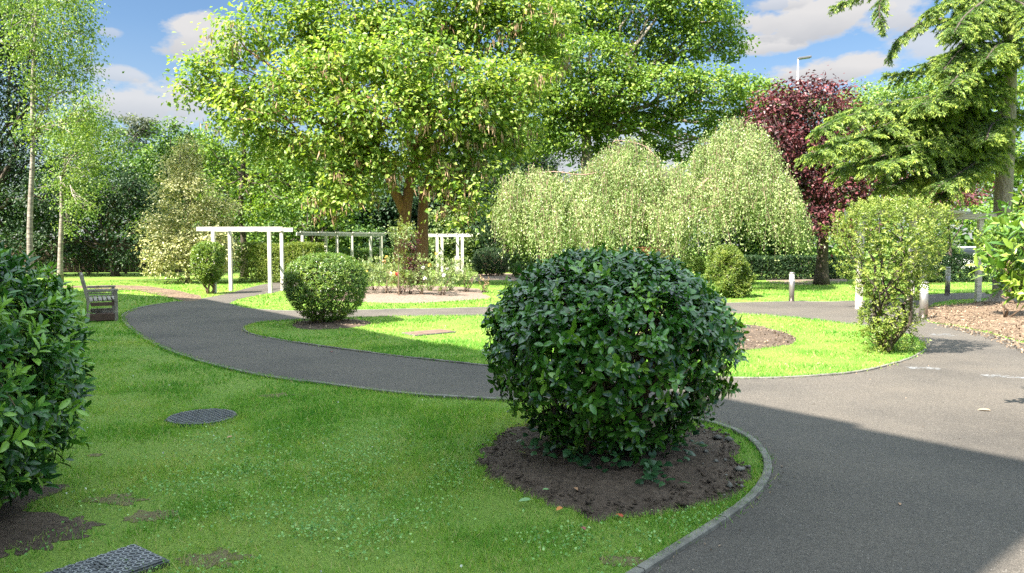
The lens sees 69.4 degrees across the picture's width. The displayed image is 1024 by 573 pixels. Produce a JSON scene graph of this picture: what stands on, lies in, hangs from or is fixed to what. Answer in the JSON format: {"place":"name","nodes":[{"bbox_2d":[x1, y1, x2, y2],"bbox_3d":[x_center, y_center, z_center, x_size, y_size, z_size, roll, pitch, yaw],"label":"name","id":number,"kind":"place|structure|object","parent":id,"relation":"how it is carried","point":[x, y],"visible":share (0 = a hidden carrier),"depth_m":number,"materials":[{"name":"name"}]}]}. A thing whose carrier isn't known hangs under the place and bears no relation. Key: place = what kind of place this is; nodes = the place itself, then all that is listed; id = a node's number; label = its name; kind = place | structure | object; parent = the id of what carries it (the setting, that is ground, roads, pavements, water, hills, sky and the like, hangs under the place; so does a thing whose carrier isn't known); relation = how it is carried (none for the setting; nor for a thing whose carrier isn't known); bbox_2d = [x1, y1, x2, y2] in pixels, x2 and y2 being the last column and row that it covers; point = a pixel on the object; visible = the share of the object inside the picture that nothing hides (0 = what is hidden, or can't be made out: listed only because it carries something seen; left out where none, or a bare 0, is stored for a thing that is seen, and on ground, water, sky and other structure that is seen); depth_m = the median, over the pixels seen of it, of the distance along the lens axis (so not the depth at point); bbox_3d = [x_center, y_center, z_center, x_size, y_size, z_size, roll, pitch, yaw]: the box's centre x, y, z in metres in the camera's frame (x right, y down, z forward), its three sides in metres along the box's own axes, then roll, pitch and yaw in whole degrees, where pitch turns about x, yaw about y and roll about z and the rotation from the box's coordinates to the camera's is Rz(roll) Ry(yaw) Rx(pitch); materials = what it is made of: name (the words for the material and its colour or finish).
{"place":"outdoors","nodes":[
{"label":"outdoors","id":0,"kind":"place"},
{"bbox_2d":[0,247,1023,572],"bbox_3d":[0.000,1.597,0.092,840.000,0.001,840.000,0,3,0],"label":"ground","id":1,"kind":"structure","parent":0,"point":[106,519],"depth_m":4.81,"materials":[{"name":"green plant"}]},
{"bbox_2d":[0,476,69,557],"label":"soil bed","id":2,"kind":"object","parent":1,"relation":"on","point":[16,521],"visible":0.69,"depth_m":4.30,"materials":[{"name":"brown soil"}]},
{"bbox_2d":[0,241,98,507],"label":"leafy shrub","id":3,"kind":"object","parent":2,"relation":"on","point":[38,401],"visible":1,"depth_m":4.21,"materials":[{"name":"green plant"}]},
{"bbox_2d":[0,529,90,554],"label":"bare patch","id":4,"kind":"object","parent":1,"relation":"on","point":[24,538],"visible":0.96,"depth_m":4.00,"materials":[{"name":"soil"}]},
{"bbox_2d":[0,0,96,270],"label":"evergreen tree","id":5,"kind":"object","parent":1,"relation":"on","point":[8,173],"visible":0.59,"depth_m":35.69,"materials":[{"name":"green plant"}]},
{"bbox_2d":[0,0,132,268],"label":"birch tree","id":6,"kind":"object","parent":1,"relation":"on","point":[36,126],"visible":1,"depth_m":27.29,"materials":[{"name":"green plant"}]},
{"bbox_2d":[45,515,104,532],"bbox_3d":[-2.529,1.356,4.186,0.327,0.008,0.293,2,4,32],"label":"bare patch","id":7,"kind":"object","parent":1,"relation":"on","point":[67,523],"visible":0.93,"depth_m":4.20,"materials":[{"name":"soil"}]},
{"bbox_2d":[25,105,128,281],"bbox_3d":[-17.777,-3.757,30.399,4.315,7.428,3.678,0,3,0],"label":"birch tree","id":8,"kind":"object","parent":1,"relation":"on","point":[61,180],"visible":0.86,"depth_m":30.49,"materials":[{"name":"green plant"}]},
{"bbox_2d":[0,158,182,276],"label":"holly tree","id":9,"kind":"object","parent":1,"relation":"on","point":[115,203],"visible":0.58,"depth_m":36.50,"materials":[{"name":"green plant"}]},
{"bbox_2d":[79,272,117,321],"bbox_3d":[-8.901,0.202,15.925,0.702,0.981,1.575,-2,4,-30],"label":"park bench","id":10,"kind":"object","parent":1,"relation":"on","point":[101,314],"visible":0.94,"depth_m":15.38,"materials":[{"name":"grey wood"}]},
{"bbox_2d":[27,111,186,261],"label":"broadleaf tree","id":11,"kind":"object","parent":1,"relation":"on","point":[135,146],"visible":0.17,"depth_m":44.95,"materials":[{"name":"green plant"}]},
{"bbox_2d":[46,544,169,572],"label":"inspection cover","id":12,"kind":"object","parent":1,"relation":"on","point":[134,555],"visible":1,"depth_m":3.63,"materials":[{"name":"metal"}]},
{"bbox_2d":[81,492,148,505],"bbox_3d":[-2.482,1.330,4.663,0.422,0.006,0.223,1,3,12],"label":"bare patch","id":13,"kind":"object","parent":1,"relation":"on","point":[114,497],"visible":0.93,"depth_m":4.62,"materials":[{"name":"brown soil"}]},
{"bbox_2d":[0,237,232,273],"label":"hedge","id":14,"kind":"object","parent":1,"relation":"on","point":[79,265],"visible":0.17,"depth_m":39.76,"materials":[{"name":"green plant"}]},
{"bbox_2d":[63,285,201,300],"bbox_3d":[-12.401,0.145,25.223,11.010,0.015,2.423,3,4,41],"label":"dirt strip","id":15,"kind":"object","parent":1,"relation":"on","point":[180,295],"visible":0.81,"depth_m":24.82,"materials":[{"name":"brown soil"}]},
{"bbox_2d":[103,112,166,167],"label":"tree","id":16,"kind":"object","parent":1,"relation":"on","point":[141,127],"visible":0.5,"depth_m":70.53,"materials":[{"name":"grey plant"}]},
{"bbox_2d":[123,510,181,522],"bbox_3d":[-2.114,1.346,4.354,0.323,0.010,0.211,0,3,0],"label":"bare patch","id":17,"kind":"object","parent":1,"relation":"on","point":[145,514],"visible":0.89,"depth_m":4.34,"materials":[{"name":"brown soil"}]},
{"bbox_2d":[119,127,228,258],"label":"woodland tree","id":18,"kind":"object","parent":1,"relation":"on","point":[162,166],"visible":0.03,"depth_m":54.42,"materials":[{"name":"green plant"}]},
{"bbox_2d":[122,114,239,255],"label":"broadleaf tree","id":19,"kind":"object","parent":1,"relation":"on","point":[152,155],"visible":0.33,"depth_m":41.27,"materials":[{"name":"green plant"}]},
{"bbox_2d":[128,132,251,283],"bbox_3d":[-13.021,-3.152,29.926,4.834,6.268,3.742,-1,3,-15],"label":"variegated shrub","id":20,"kind":"object","parent":1,"relation":"on","point":[188,239],"visible":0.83,"depth_m":29.80,"materials":[{"name":"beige plant"}]},
{"bbox_2d":[165,408,238,427],"bbox_3d":[-2.839,1.206,6.775,0.636,0.057,0.636,0,3,0],"label":"manhole cover","id":21,"kind":"object","parent":1,"relation":"on","point":[212,416],"visible":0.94,"depth_m":6.72,"materials":[{"name":"metal"}]},
{"bbox_2d":[189,240,226,293],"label":"column shrub","id":22,"kind":"object","parent":1,"relation":"on","point":[204,276],"visible":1,"depth_m":23.59,"materials":[{"name":"green plant"}]},
{"bbox_2d":[174,547,255,568],"bbox_3d":[-1.522,1.381,3.758,0.364,0.008,0.252,2,4,25],"label":"bare patch","id":23,"kind":"object","parent":1,"relation":"on","point":[218,554],"visible":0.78,"depth_m":3.76,"materials":[{"name":"brown soil"}]},
{"bbox_2d":[179,140,271,260],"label":"woodland tree","id":24,"kind":"object","parent":1,"relation":"on","point":[239,165],"visible":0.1,"depth_m":52.34,"materials":[{"name":"green plant"}]},
{"bbox_2d":[196,227,292,292],"bbox_3d":[-8.871,-0.884,25.037,2.860,2.220,1.996,0,3,0],"label":"pergola","id":25,"kind":"object","parent":1,"relation":"on","point":[230,230],"visible":0.79,"depth_m":24.12,"materials":[{"name":"white paint"}]},
{"bbox_2d":[187,116,323,276],"bbox_3d":[-12.243,-4.306,35.775,7.006,7.918,3.709,1,3,10],"label":"slim tree","id":26,"kind":"object","parent":1,"relation":"on","point":[244,176],"visible":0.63,"depth_m":35.46,"materials":[{"name":"green plant"}]},
{"bbox_2d":[220,164,310,266],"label":"woodland tree","id":27,"kind":"object","parent":1,"relation":"on","point":[238,234],"visible":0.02,"depth_m":51.03,"materials":[{"name":"green plant"}]},
{"bbox_2d":[238,241,326,282],"bbox_3d":[-9.653,-1.020,31.253,3.491,1.840,1.666,1,3,9],"label":"clipped hedge","id":28,"kind":"object","parent":1,"relation":"on","point":[261,273],"visible":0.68,"depth_m":30.70,"materials":[{"name":"green plant"}]},
{"bbox_2d":[233,127,368,267],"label":"woodland tree","id":29,"kind":"object","parent":1,"relation":"on","point":[278,192],"visible":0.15,"depth_m":44.34,"materials":[{"name":"green plant"}]},
{"bbox_2d":[234,138,384,254],"bbox_3d":[-10.976,-4.278,39.986,8.073,7.391,3.303,-1,3,-12],"label":"slim tree","id":30,"kind":"object","parent":1,"relation":"on","point":[347,227],"visible":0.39,"depth_m":39.95,"materials":[{"name":"green plant"}]},
{"bbox_2d":[295,247,393,272],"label":"clipped hedge","id":31,"kind":"object","parent":1,"relation":"on","point":[361,251],"visible":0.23,"depth_m":39.44,"materials":[{"name":"green plant"}]},
{"bbox_2d":[296,231,393,275],"bbox_3d":[-8.008,-1.583,36.912,1.910,2.255,6.427,3,4,39],"label":"pergola","id":32,"kind":"object","parent":1,"relation":"on","point":[302,234],"visible":0.78,"depth_m":36.23,"materials":[{"name":"white paint"}]},
{"bbox_2d":[0,419,741,572],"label":"clover leaves","id":33,"kind":"object","parent":1,"relation":"on","point":[352,516],"visible":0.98,"depth_m":4.49,"materials":[{"name":"green plant"}]},
{"bbox_2d":[158,0,591,282],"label":"catalpa tree","id":34,"kind":"object","parent":1,"relation":"on","point":[360,138],"visible":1,"depth_m":28.06,"materials":[{"name":"green plant"}]},
{"bbox_2d":[336,181,455,269],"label":"woodland tree","id":35,"kind":"object","parent":1,"relation":"on","point":[388,215],"visible":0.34,"depth_m":45.42,"materials":[{"name":"green plant"}]},
{"bbox_2d":[320,285,489,302],"bbox_3d":[-3.765,0.156,24.391,6.221,0.091,8.641,0,3,0],"label":"rose bed","id":36,"kind":"object","parent":1,"relation":"on","point":[379,295],"visible":0.59,"depth_m":22.39,"materials":[{"name":"soil"}]},
{"bbox_2d":[343,260,375,283],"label":"rose bush","id":37,"kind":"object","parent":36,"relation":"on","point":[368,265],"visible":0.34,"depth_m":23.34,"materials":[{"name":"green plant"}]},
{"bbox_2d":[357,254,392,289],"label":"rose bush","id":38,"kind":"object","parent":36,"relation":"on","point":[379,265],"visible":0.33,"depth_m":24.54,"materials":[{"name":"green plant"}]},
{"bbox_2d":[371,262,405,292],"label":"rose bush","id":39,"kind":"object","parent":36,"relation":"on","point":[387,272],"visible":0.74,"depth_m":23.25,"materials":[{"name":"green plant"}]},
{"bbox_2d":[389,266,413,293],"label":"rose bush","id":40,"kind":"object","parent":36,"relation":"on","point":[395,280],"visible":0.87,"depth_m":22.59,"materials":[{"name":"green plant"}]},
{"bbox_2d":[383,224,421,294],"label":"climbing rose","id":41,"kind":"object","parent":36,"relation":"on","point":[399,235],"visible":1,"depth_m":22.10,"materials":[{"name":"green plant"}]},
{"bbox_2d":[386,215,425,293],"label":"red shrub","id":42,"kind":"object","parent":36,"relation":"on","point":[409,260],"visible":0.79,"depth_m":22.73,"materials":[{"name":"purple plant"}]},
{"bbox_2d":[407,266,433,293],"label":"rose bush","id":43,"kind":"object","parent":36,"relation":"on","point":[424,274],"visible":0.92,"depth_m":22.58,"materials":[{"name":"green plant"}]},
{"bbox_2d":[410,252,448,290],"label":"rose bush","id":44,"kind":"object","parent":36,"relation":"on","point":[430,262],"visible":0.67,"depth_m":24.23,"materials":[{"name":"green plant"}]},
{"bbox_2d":[426,270,458,294],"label":"rose bush","id":45,"kind":"object","parent":36,"relation":"on","point":[442,282],"visible":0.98,"depth_m":22.36,"materials":[{"name":"green plant"}]},
{"bbox_2d":[427,257,470,289],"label":"rose bush","id":46,"kind":"object","parent":36,"relation":"on","point":[451,265],"visible":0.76,"depth_m":24.55,"materials":[{"name":"green plant"}]},
{"bbox_2d":[454,269,480,291],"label":"rose bush","id":47,"kind":"object","parent":36,"relation":"on","point":[467,279],"visible":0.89,"depth_m":24.35,"materials":[{"name":"green plant"}]},
{"bbox_2d":[397,152,501,267],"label":"woodland tree","id":48,"kind":"object","parent":1,"relation":"on","point":[438,204],"visible":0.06,"depth_m":47.89,"materials":[{"name":"green plant"}]},
{"bbox_2d":[428,233,472,274],"bbox_3d":[-3.348,-1.736,39.760,2.387,2.235,2.014,0,3,5],"label":"pergola","id":49,"kind":"object","parent":1,"relation":"on","point":[442,236],"visible":0.69,"depth_m":38.86,"materials":[{"name":"white paint"}]},
{"bbox_2d":[428,202,496,271],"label":"laurel shrub","id":50,"kind":"object","parent":1,"relation":"on","point":[432,242],"visible":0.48,"depth_m":42.69,"materials":[{"name":"green plant"}]},
{"bbox_2d":[446,117,538,264],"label":"woodland tree","id":51,"kind":"object","parent":1,"relation":"on","point":[490,181],"visible":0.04,"depth_m":50.81,"materials":[{"name":"green plant"}]},
{"bbox_2d":[470,273,529,281],"bbox_3d":[-0.332,-0.443,35.588,3.249,0.001,9.846,0,3,0],"label":"soil bed","id":52,"kind":"object","parent":1,"relation":"on","point":[497,277],"visible":0.36,"depth_m":35.38,"materials":[{"name":"brown soil"}]},
{"bbox_2d":[471,247,509,275],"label":"clipped shrub","id":53,"kind":"object","parent":52,"relation":"on","point":[502,264],"visible":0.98,"depth_m":37.12,"materials":[{"name":"green plant"}]},
{"bbox_2d":[508,260,536,275],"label":"rounded shrub","id":54,"kind":"object","parent":52,"relation":"on","point":[512,269],"visible":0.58,"depth_m":35.78,"materials":[{"name":"green plant"}]},
{"bbox_2d":[453,102,565,271],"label":"tree","id":55,"kind":"object","parent":1,"relation":"on","point":[492,240],"visible":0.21,"depth_m":41.70,"materials":[{"name":"green plant"}]},
{"bbox_2d":[0,153,1023,263],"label":"woods","id":56,"kind":"object","parent":1,"relation":"on","point":[967,239],"visible":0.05,"depth_m":60.38,"materials":[{"name":"green plant"}]},
{"bbox_2d":[483,117,581,263],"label":"woodland tree","id":57,"kind":"object","parent":1,"relation":"on","point":[551,159],"visible":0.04,"depth_m":54.27,"materials":[{"name":"green plant"}]},
{"bbox_2d":[486,189,610,268],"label":"woodland tree","id":58,"kind":"object","parent":1,"relation":"on","point":[537,248],"depth_m":46.47,"materials":[{"name":"green plant"}]},
{"bbox_2d":[227,293,961,310],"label":"kerb","id":59,"kind":"structure","parent":1,"relation":"on","point":[487,307],"depth_m":19.09,"materials":[{"name":"concrete"}]},
{"bbox_2d":[474,416,751,521],"bbox_3d":[0.767,1.237,5.575,2.095,0.090,2.645,0,3,0],"label":"soil bed","id":60,"kind":"object","parent":1,"relation":"on","point":[615,483],"visible":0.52,"depth_m":4.98,"materials":[{"name":"brown soil"}]},
{"bbox_2d":[510,418,706,486],"bbox_3d":[0.805,1.174,5.487,1.462,0.218,1.252,2,4,36],"label":"ivy","id":61,"kind":"object","parent":60,"relation":"on","point":[654,465],"visible":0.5,"depth_m":5.17,"materials":[{"name":"green plant"}]},
{"bbox_2d":[481,243,749,463],"bbox_3d":[0.750,0.481,5.650,1.988,1.632,2.034,0,3,0],"label":"clipped shrub","id":62,"kind":"object","parent":60,"relation":"on","point":[571,313],"visible":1,"depth_m":5.01,"materials":[{"name":"green plant"}]},
{"bbox_2d":[684,423,750,495],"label":"pebbles","id":63,"kind":"object","parent":60,"relation":"on","point":[737,468],"visible":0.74,"depth_m":5.32,"materials":[{"name":"stone"}]},
{"bbox_2d":[599,555,646,566],"bbox_3d":[0.567,1.382,3.738,0.249,0.008,0.141,0,3,0],"label":"bare patch","id":64,"kind":"object","parent":1,"relation":"on","point":[629,561],"visible":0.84,"depth_m":3.73,"materials":[{"name":"brown soil"}]},
{"bbox_2d":[503,0,780,250],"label":"maple tree","id":65,"kind":"object","parent":1,"relation":"on","point":[603,111],"visible":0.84,"depth_m":36.42,"materials":[{"name":"green plant"}]},
{"bbox_2d":[598,188,696,261],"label":"woodland tree","id":66,"kind":"object","parent":1,"relation":"on","point":[672,256],"visible":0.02,"depth_m":46.48,"materials":[{"name":"green plant"}]},
{"bbox_2d":[487,112,824,268],"bbox_3d":[4.859,-3.054,26.819,11.591,6.449,6.868,0,3,0],"label":"weeping birch","id":67,"kind":"object","parent":1,"relation":"on","point":[634,192],"visible":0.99,"depth_m":25.40,"materials":[{"name":"green plant"}]},
{"bbox_2d":[293,298,1023,349],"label":"leaf litter","id":68,"kind":"object","parent":1,"relation":"on","point":[783,332],"visible":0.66,"depth_m":15.00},
{"bbox_2d":[680,255,706,276],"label":"rounded shrub","id":69,"kind":"object","parent":1,"relation":"on","point":[699,263],"visible":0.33,"depth_m":26.64,"materials":[{"name":"green plant"}]},
{"bbox_2d":[704,243,756,297],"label":"conifer shrub","id":70,"kind":"object","parent":1,"relation":"on","point":[738,267],"visible":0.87,"depth_m":21.98,"materials":[{"name":"green plant"}]},
{"bbox_2d":[689,152,817,269],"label":"woodland tree","id":71,"kind":"object","parent":1,"relation":"on","point":[770,250],"visible":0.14,"depth_m":44.74,"materials":[{"name":"green plant"}]},
{"bbox_2d":[789,272,794,301],"bbox_3d":[7.776,0.015,20.554,0.202,0.817,0.202,0,3,0],"label":"bollard light","id":72,"kind":"object","parent":1,"relation":"on","point":[791,285],"visible":1,"depth_m":20.50,"materials":[{"name":"metal"}]},
{"bbox_2d":[731,77,854,261],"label":"roadside tree","id":73,"kind":"object","parent":1,"relation":"on","point":[798,136],"visible":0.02,"depth_m":46.42,"materials":[{"name":"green plant"}]},
{"bbox_2d":[766,277,849,283],"bbox_3d":[12.799,-0.265,32.494,3.455,0.001,7.008,2,4,33],"label":"soil bed","id":74,"kind":"object","parent":1,"relation":"on","point":[807,279],"visible":0.34,"depth_m":32.46,"materials":[{"name":"brown soil"}]},
{"bbox_2d":[731,254,854,279],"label":"laurel hedge","id":75,"kind":"object","parent":74,"relation":"on","point":[788,267],"visible":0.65,"depth_m":33.34,"materials":[{"name":"green plant"}]},
{"bbox_2d":[733,65,932,284],"bbox_3d":[12.421,-4.149,28.887,8.284,8.396,4.782,0,3,0],"label":"purple tree","id":76,"kind":"object","parent":1,"relation":"on","point":[824,199],"visible":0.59,"depth_m":28.25,"materials":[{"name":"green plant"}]},
{"bbox_2d":[814,76,970,224],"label":"roadside tree","id":77,"kind":"object","parent":1,"relation":"on","point":[875,97],"visible":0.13,"depth_m":44.91,"materials":[{"name":"green plant"}]},
{"bbox_2d":[844,206,996,308],"bbox_3d":[10.797,-0.751,19.645,6.118,2.570,1.663,-2,4,-29],"label":"pergola","id":78,"kind":"object","parent":1,"relation":"on","point":[978,280],"visible":0.24,"depth_m":20.37,"materials":[{"name":"grey wood"}]},
{"bbox_2d":[917,225,965,277],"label":"rounded shrub","id":79,"kind":"object","parent":1,"relation":"on","point":[956,249],"visible":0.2,"depth_m":33.45,"materials":[{"name":"green plant"}]},
{"bbox_2d":[879,67,1017,254],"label":"roadside tree","id":80,"kind":"object","parent":1,"relation":"on","point":[920,86],"visible":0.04,"depth_m":43.03,"materials":[{"name":"green plant"}]},
{"bbox_2d":[915,179,994,281],"bbox_3d":[18.497,-2.483,31.104,4.457,4.810,2.662,-2,4,-27],"label":"tree","id":81,"kind":"object","parent":1,"relation":"on","point":[970,195],"visible":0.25,"depth_m":30.89,"materials":[{"name":"green plant"}]},
{"bbox_2d":[892,253,1020,282],"bbox_3d":[21.269,-0.774,31.502,10.228,1.341,1.294,0,3,-5],"label":"laurel hedge","id":82,"kind":"object","parent":1,"relation":"on","point":[958,265],"visible":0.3,"depth_m":30.84,"materials":[{"name":"green plant"}]},
{"bbox_2d":[927,246,985,267],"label":"parked car","id":83,"kind":"object","parent":1,"relation":"on","point":[969,250],"visible":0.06,"depth_m":40.32,"materials":[{"name":"white paint"}]},
{"bbox_2d":[928,300,1023,340],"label":"mulch bed","id":84,"kind":"object","parent":1,"relation":"on","point":[1010,321],"visible":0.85,"depth_m":15.71,"materials":[{"name":"brown wood"}]},
{"bbox_2d":[793,0,1023,301],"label":"fir tree","id":85,"kind":"object","parent":84,"relation":"on","point":[944,142],"visible":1,"depth_m":18.32,"materials":[{"name":"green plant"}]},
{"bbox_2d":[965,183,1023,308],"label":"broadleaf shrub","id":86,"kind":"object","parent":84,"relation":"on","point":[1006,277],"visible":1,"depth_m":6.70,"materials":[{"name":"green plant"}]},
{"bbox_2d":[972,212,1023,316],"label":"slender shrub","id":87,"kind":"object","parent":84,"relation":"on","point":[988,236],"visible":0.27,"depth_m":15.56,"materials":[{"name":"green plant"}]},
{"bbox_2d":[946,35,1023,233],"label":"roadside tree","id":88,"kind":"object","parent":1,"relation":"on","point":[1020,99],"visible":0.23,"depth_m":41.19,"materials":[{"name":"green plant"}]},
{"bbox_2d":[0,0,1023,246],"label":"sky","id":89,"kind":"structure","parent":0,"point":[787,30],"materials":[{"name":"blue"}]},
{"bbox_2d":[124,279,1023,572],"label":"path","id":90,"kind":"structure","parent":0,"point":[938,455],"depth_m":6.24,"materials":[{"name":"grey asphalt"}]},
{"bbox_2d":[122,301,771,572],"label":"kerb","id":91,"kind":"structure","parent":90,"relation":"on","point":[648,564],"depth_m":4.70,"materials":[{"name":"concrete"}]},
{"bbox_2d":[243,313,926,378],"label":"kerb","id":92,"kind":"structure","parent":90,"relation":"on","point":[816,375],"depth_m":9.96,"materials":[{"name":"concrete"}]},
{"bbox_2d":[917,282,928,319],"bbox_3d":[8.763,0.301,15.738,0.230,0.798,0.230,0,3,0],"label":"bollard light","id":93,"kind":"object","parent":90,"relation":"on","point":[923,301],"visible":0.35,"depth_m":15.67,"materials":[{"name":"metal"}]},
{"bbox_2d":[943,267,950,295],"bbox_3d":[13.482,-0.156,22.885,0.202,0.892,0.202,0,3,0],"label":"bollard light","id":94,"kind":"object","parent":90,"relation":"on","point":[947,279],"visible":0.98,"depth_m":22.83,"materials":[{"name":"metal"}]},
{"bbox_2d":[928,321,1023,352],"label":"mulch crumbs","id":95,"kind":"object","parent":90,"relation":"on","point":[990,333],"visible":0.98,"depth_m":12.68,"materials":[{"name":"brown plant"}]},
{"bbox_2d":[248,314,921,376],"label":"lawn","id":96,"kind":"structure","parent":0,"point":[786,360],"depth_m":12.33,"materials":[{"name":"green plant"}]},
{"bbox_2d":[292,319,369,328],"bbox_3d":[-3.602,0.718,14.759,1.536,0.049,2.002,0,3,0],"label":"soil bed","id":97,"kind":"object","parent":96,"relation":"on","point":[334,323],"visible":0.84,"depth_m":14.42,"materials":[{"name":"brown soil"}]},
{"bbox_2d":[280,251,370,322],"bbox_3d":[-3.719,0.022,14.885,1.776,1.478,1.765,0,3,0],"label":"clipped shrub","id":98,"kind":"object","parent":97,"relation":"on","point":[330,290],"visible":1,"depth_m":14.41,"materials":[{"name":"green plant"}]},
{"bbox_2d":[402,329,455,335],"bbox_3d":[-1.484,0.823,13.234,0.874,0.030,0.518,-3,4,-40],"label":"access plate","id":99,"kind":"object","parent":96,"relation":"on","point":[430,332],"visible":0.93,"depth_m":13.12,"materials":[{"name":"concrete"}]},
{"bbox_2d":[635,324,795,351],"bbox_3d":[3.380,0.819,12.838,3.043,0.066,4.207,0,3,0],"label":"soil bed","id":100,"kind":"object","parent":96,"relation":"on","point":[761,338],"visible":0.28,"depth_m":12.21,"materials":[{"name":"brown soil"}]},
{"bbox_2d":[636,269,723,333],"bbox_3d":[2.614,0.297,12.186,1.769,1.245,1.791,0,3,0],"label":"clipped shrub","id":101,"kind":"object","parent":100,"relation":"on","point":[722,299],"visible":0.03,"depth_m":11.93,"materials":[{"name":"green plant"}]},
{"bbox_2d":[845,322,931,356],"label":"ground shoots","id":102,"kind":"object","parent":96,"relation":"on","point":[885,344],"visible":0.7,"depth_m":10.80,"materials":[{"name":"green plant"}]},
{"bbox_2d":[818,193,960,351],"bbox_3d":[5.558,-0.176,10.792,1.869,2.366,1.862,0,3,0],"label":"topiary shrub","id":103,"kind":"object","parent":96,"relation":"on","point":[926,246],"visible":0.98,"depth_m":10.60,"materials":[{"name":"green plant"}]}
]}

